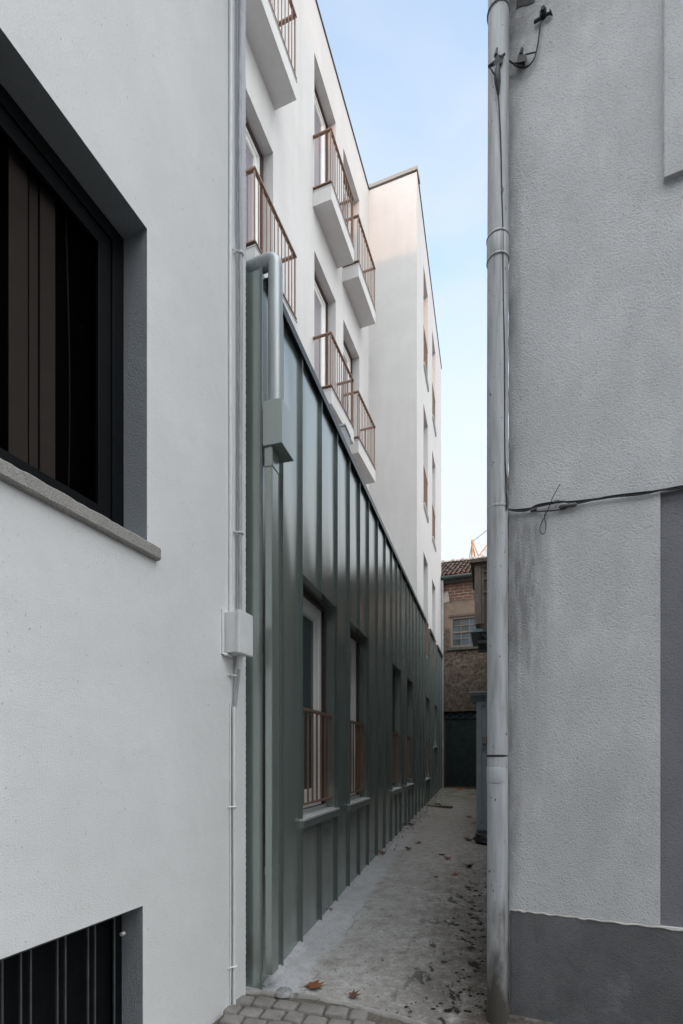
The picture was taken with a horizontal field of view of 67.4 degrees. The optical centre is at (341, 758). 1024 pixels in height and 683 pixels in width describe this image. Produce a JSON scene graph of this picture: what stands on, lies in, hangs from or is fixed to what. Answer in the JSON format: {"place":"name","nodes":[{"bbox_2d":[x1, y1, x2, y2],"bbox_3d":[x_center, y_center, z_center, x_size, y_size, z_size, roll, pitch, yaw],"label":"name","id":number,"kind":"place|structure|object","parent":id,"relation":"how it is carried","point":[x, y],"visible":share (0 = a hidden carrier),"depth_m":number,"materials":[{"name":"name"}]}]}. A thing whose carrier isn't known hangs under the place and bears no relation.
{"place":"outdoors","nodes":[
{"label":"outdoors","id":0,"kind":"place"},
{"bbox_2d":[213,994,408,1023],"bbox_3d":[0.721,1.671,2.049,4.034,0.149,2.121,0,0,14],"label":"cobblestone pavement","id":1,"kind":"structure","parent":0,"point":[276,1014],"depth_m":3.24,"materials":[{"name":"grey stone"}]},
{"bbox_2d":[246,988,426,1023],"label":"pavement edge","id":2,"kind":"object","parent":1,"relation":"on","point":[385,1014],"visible":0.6,"depth_m":3.38,"materials":[{"name":"grey concrete"}]},
{"bbox_2d":[245,0,442,989],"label":"apartment building","id":3,"kind":"structure","parent":1,"relation":"on","point":[360,655],"depth_m":7.32,"materials":[{"name":"paint"}]},
{"bbox_2d":[245,119,262,250],"bbox_3d":[-1.335,-7.489,6.948,0.082,2.399,0.977,0,0,20],"label":"window","id":4,"kind":"structure","parent":3,"relation":"in","point":[254,157],"depth_m":7.23,"materials":[{"name":"white glass"}]},
{"bbox_2d":[245,252,293,974],"bbox_3d":[-0.983,-1.012,3.740,1.272,4.983,0.229,0,0,16],"label":"rainwater pipe","id":5,"kind":"object","parent":3,"relation":"attached to","point":[278,432],"visible":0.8,"depth_m":3.50,"materials":[{"name":"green metal"}]},
{"bbox_2d":[299,588,339,828],"bbox_3d":[-0.273,-0.484,4.769,0.230,2.129,1.035,0,0,16],"label":"window","id":6,"kind":"structure","parent":3,"relation":"in","point":[315,811],"depth_m":5.00,"materials":[{"name":"white glass"}]},
{"bbox_2d":[314,273,327,388],"bbox_3d":[-0.474,-7.489,9.303,0.082,2.399,1.031,0,0,20],"label":"window","id":7,"kind":"structure","parent":3,"relation":"in","point":[320,302],"depth_m":9.60,"materials":[{"name":"white glass"}]},
{"bbox_2d":[314,84,327,186],"bbox_3d":[-0.474,-10.895,9.303,0.082,2.369,1.031,0,0,20],"label":"window","id":8,"kind":"structure","parent":3,"relation":"in","point":[320,123],"depth_m":9.51,"materials":[{"name":"white glass"}]},
{"bbox_2d":[339,424,350,448],"bbox_3d":[0.000,-3.581,5.920,0.161,0.422,0.235,0,0,16],"label":"roof duct","id":9,"kind":"object","parent":3,"relation":"on","point":[345,432],"visible":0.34,"depth_m":5.83,"materials":[{"name":"grey metal"}]},
{"bbox_2d":[343,339,351,421],"bbox_3d":[0.026,-7.489,10.668,0.082,2.399,1.020,0,0,20],"label":"window","id":10,"kind":"structure","parent":3,"relation":"in","point":[346,355],"depth_m":10.97,"materials":[{"name":"grey glass"}]},
{"bbox_2d":[344,178,351,237],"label":"window","id":11,"kind":"structure","parent":3,"relation":"in","point":[344,178],"depth_m":11.01,"materials":[{"name":"grey glass"}]},
{"bbox_2d":[348,631,370,810],"bbox_3d":[0.133,-0.484,6.172,0.230,2.129,0.957,0,0,16],"label":"window","id":12,"kind":"structure","parent":3,"relation":"in","point":[356,801],"depth_m":6.46,"materials":[{"name":"grey glass"}]},
{"bbox_2d":[391,671,402,794],"bbox_3d":[0.850,-0.484,8.633,0.220,2.129,0.910,0,0,16],"label":"window","id":13,"kind":"structure","parent":3,"relation":"in","point":[395,790],"depth_m":8.88,"materials":[{"name":"grey glass"}]},
{"bbox_2d":[406,736,413,789],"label":"window","id":14,"kind":"structure","parent":3,"relation":"in","point":[409,785],"depth_m":10.30,"materials":[{"name":"grey glass"}]},
{"bbox_2d":[423,464,428,522],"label":"window","id":15,"kind":"structure","parent":3,"relation":"in","point":[425,482],"depth_m":12.78,"materials":[{"name":"grey glass"}]},
{"bbox_2d":[423,324,428,391],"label":"window","id":16,"kind":"structure","parent":3,"relation":"in","point":[425,351],"depth_m":12.80,"materials":[{"name":"grey glass"}]},
{"bbox_2d":[426,620,428,657],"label":"window","id":17,"kind":"structure","parent":3,"relation":"in","point":[427,624],"depth_m":13.11,"materials":[{"name":"grey glass"}]},
{"bbox_2d":[425,741,430,782],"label":"window","id":18,"kind":"structure","parent":3,"relation":"in","point":[427,779],"depth_m":13.22,"materials":[{"name":"grey glass"}]},
{"bbox_2d":[433,638,435,669],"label":"window","id":19,"kind":"structure","parent":3,"relation":"in","point":[433,638],"depth_m":15.01,"materials":[{"name":"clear glass"}]},
{"bbox_2d":[432,504,436,551],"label":"window","id":20,"kind":"structure","parent":3,"relation":"in","point":[433,514],"depth_m":14.77,"materials":[{"name":"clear glass"}]},
{"bbox_2d":[432,383,436,436],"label":"window","id":21,"kind":"structure","parent":3,"relation":"in","point":[433,397],"depth_m":14.77,"materials":[{"name":"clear glass"}]},
{"bbox_2d":[246,788,555,1023],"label":"alley pavement","id":22,"kind":"structure","parent":0,"point":[415,893],"depth_m":4.45,"materials":[{"name":"concrete"}]},
{"bbox_2d":[274,987,291,997],"bbox_3d":[-0.395,1.592,3.505,0.132,0.035,0.132,0,0,0],"label":"stone","id":23,"kind":"object","parent":22,"relation":"on","point":[283,992],"visible":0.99,"depth_m":3.47,"materials":[{"name":"grey stone"}]},
{"bbox_2d":[298,980,324,987],"bbox_3d":[-0.203,1.572,3.545,0.206,0.024,0.150,0,0,-41],"label":"leaf","id":24,"kind":"object","parent":22,"relation":"on","point":[316,984],"visible":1,"depth_m":3.57,"materials":[{"name":"brown plant"}]},
{"bbox_2d":[344,989,359,996],"bbox_3d":[0.077,1.571,3.423,0.109,0.037,0.082,0,0,-17],"label":"leaf","id":25,"kind":"object","parent":22,"relation":"on","point":[353,994],"visible":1,"depth_m":3.44,"materials":[{"name":"brown plant"}]},
{"bbox_2d":[263,788,441,986],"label":"cement kerb","id":26,"kind":"structure","parent":22,"relation":"on","point":[309,936],"depth_m":4.51,"materials":[{"name":"concrete"}]},
{"bbox_2d":[306,788,486,994],"bbox_3d":[2.160,1.270,10.064,2.333,0.648,14.026,0,0,18],"label":"debris","id":27,"kind":"object","parent":22,"relation":"on","point":[435,797],"visible":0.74,"depth_m":10.50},
{"bbox_2d":[426,804,452,806],"bbox_3d":[2.360,1.141,12.435,0.747,0.030,0.186,0,0,34],"label":"board","id":28,"kind":"object","parent":22,"relation":"on","point":[439,805],"visible":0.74,"depth_m":12.34,"materials":[{"name":"grey wood"}]},
{"bbox_2d":[404,872,486,1012],"bbox_3d":[1.113,1.497,4.835,0.738,0.219,3.461,0,0,18],"label":"moss","id":29,"kind":"object","parent":22,"relation":"on","point":[450,1009],"visible":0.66,"depth_m":3.70,"materials":[{"name":"plant"}]},
{"bbox_2d":[440,555,486,788],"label":"brick house","id":30,"kind":"structure","parent":22,"relation":"on","point":[464,667],"depth_m":17.00,"materials":[{"name":"brown brick"}]},
{"bbox_2d":[444,711,475,788],"bbox_3d":[3.947,-0.267,17.015,1.180,2.622,0.350,0,0,20],"label":"door","id":31,"kind":"structure","parent":30,"relation":"in","point":[459,732],"depth_m":17.06,"materials":[{"name":"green metal"}]},
{"bbox_2d":[447,613,478,650],"bbox_3d":[4.218,-4.191,16.885,1.420,1.183,0.227,0,0,20],"label":"window","id":32,"kind":"structure","parent":30,"relation":"in","point":[460,627],"depth_m":16.96,"materials":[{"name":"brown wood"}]},
{"bbox_2d":[473,831,486,843],"bbox_3d":[2.300,1.233,8.109,0.406,0.170,0.363,0,0,-26],"label":"bin sack","id":33,"kind":"object","parent":22,"relation":"on","point":[480,837],"visible":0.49,"depth_m":8.01,"materials":[{"name":"black plastic"}]},
{"bbox_2d":[469,690,508,840],"bbox_3d":[2.563,0.147,8.776,0.680,2.466,1.200,0,0,16],"label":"painted cabinet","id":34,"kind":"object","parent":22,"relation":"on","point":[479,699],"visible":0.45,"depth_m":8.35,"materials":[{"name":"grey paint"}]},
{"bbox_2d":[508,471,508,689],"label":"old house","id":35,"kind":"structure","parent":22,"relation":"on","point":[508,539],"depth_m":8.66,"materials":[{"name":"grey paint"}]},
{"bbox_2d":[471,558,508,646],"bbox_3d":[2.945,-2.908,10.132,0.700,1.535,1.614,0,0,16],"label":"timber bay","id":36,"kind":"object","parent":35,"relation":"attached to","point":[479,577],"visible":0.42,"depth_m":9.48,"materials":[{"name":"brown wood"}]},
{"bbox_2d":[478,639,508,652],"bbox_3d":[2.924,-2.055,9.826,0.570,0.290,0.943,0,0,16],"label":"stone shelf","id":37,"kind":"object","parent":35,"relation":"attached to","point":[482,645],"visible":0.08,"depth_m":9.61,"materials":[{"name":"stone"}]},
{"bbox_2d":[317,0,508,560],"label":"sky","id":38,"kind":"structure","parent":0,"point":[413,74],"materials":[{"name":"blue"}]},
{"label":"ground","id":39,"kind":"structure","parent":0,"visible":0},
{"bbox_2d":[0,0,245,1023],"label":"rendered house","id":40,"kind":"structure","parent":39,"relation":"on","point":[116,686],"depth_m":2.53,"materials":[{"name":"white paint"}]},
{"bbox_2d":[0,913,125,1023],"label":"basement window","id":41,"kind":"structure","parent":40,"relation":"in","point":[75,977],"depth_m":2.37,"materials":[{"name":"grey metal"}]},
{"bbox_2d":[0,83,160,560],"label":"window","id":42,"kind":"structure","parent":40,"relation":"in","point":[62,259],"depth_m":2.32,"materials":[{"name":"black glass"}]},
{"bbox_2d":[228,0,231,611],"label":"cable trunking","id":43,"kind":"object","parent":40,"relation":"attached to","point":[230,305],"visible":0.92,"depth_m":3.31,"materials":[{"name":"white paint"}]},
{"bbox_2d":[227,655,242,1004],"bbox_3d":[-0.698,0.469,3.337,0.109,2.301,0.046,0,0,-33],"label":"wall pipe","id":44,"kind":"object","parent":40,"relation":"attached to","point":[234,966],"depth_m":3.33,"materials":[{"name":"white paint"}]},
{"bbox_2d":[221,609,252,656],"bbox_3d":[-0.673,-0.799,3.304,0.124,0.295,0.190,0,0,21],"label":"junction box","id":45,"kind":"object","parent":40,"relation":"attached to","point":[236,632],"visible":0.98,"depth_m":3.25,"materials":[{"name":"white paint"}]},
{"bbox_2d":[232,0,243,609],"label":"cable conduit","id":46,"kind":"object","parent":40,"relation":"attached to","point":[239,251],"visible":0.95,"depth_m":3.37,"materials":[{"name":"white paint"}]},
{"bbox_2d":[469,530,486,557],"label":"tower crane","id":47,"kind":"object","parent":39,"relation":"on","point":[472,547],"visible":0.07,"depth_m":61.95,"materials":[{"name":"orange metal"}]},
{"bbox_2d":[508,0,682,1023],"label":"grey house","id":48,"kind":"structure","parent":39,"relation":"on","point":[595,644],"depth_m":3.01,"materials":[{"name":"grey paint"}]},
{"bbox_2d":[486,0,509,1023],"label":"downpipe","id":49,"kind":"object","parent":48,"relation":"attached to","point":[497,705],"visible":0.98,"depth_m":3.10,"materials":[{"name":"grey metal"}]},
{"bbox_2d":[498,95,509,510],"bbox_3d":[0.978,-2.745,3.088,0.074,2.492,0.022,0,0,0],"label":"cable","id":50,"kind":"object","parent":49,"relation":"attached to","point":[506,477],"visible":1,"depth_m":3.09,"materials":[{"name":"black rubber"}]},
{"bbox_2d":[488,47,520,94],"bbox_3d":[0.999,-4.175,3.125,0.237,0.352,0.073,0,0,-30],"label":"cable clamp","id":51,"kind":"object","parent":49,"relation":"attached to","point":[498,60],"visible":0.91,"depth_m":3.07,"materials":[{"name":"grey metal"}]},
{"bbox_2d":[516,0,534,8],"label":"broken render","id":52,"kind":"object","parent":48,"relation":"attached to","point":[522,2],"visible":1,"depth_m":3.18,"materials":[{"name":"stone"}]},
{"bbox_2d":[513,22,540,68],"bbox_3d":[1.142,-4.377,3.152,0.162,0.235,0.046,0,0,25],"label":"cable","id":53,"kind":"object","parent":48,"relation":"attached to","point":[522,57],"visible":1,"depth_m":3.14,"materials":[{"name":"black rubber"}]},
{"bbox_2d":[534,5,552,23],"bbox_3d":[1.228,-4.537,3.116,0.108,0.059,0.045,0,0,25],"label":"cable anchor","id":54,"kind":"object","parent":48,"relation":"attached to","point":[544,13],"visible":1,"depth_m":3.11,"materials":[{"name":"black metal"}]},
{"bbox_2d":[508,484,682,534],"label":"wall cable","id":55,"kind":"object","parent":48,"relation":"attached to","point":[573,503],"depth_m":3.05,"materials":[{"name":"black rubber"}]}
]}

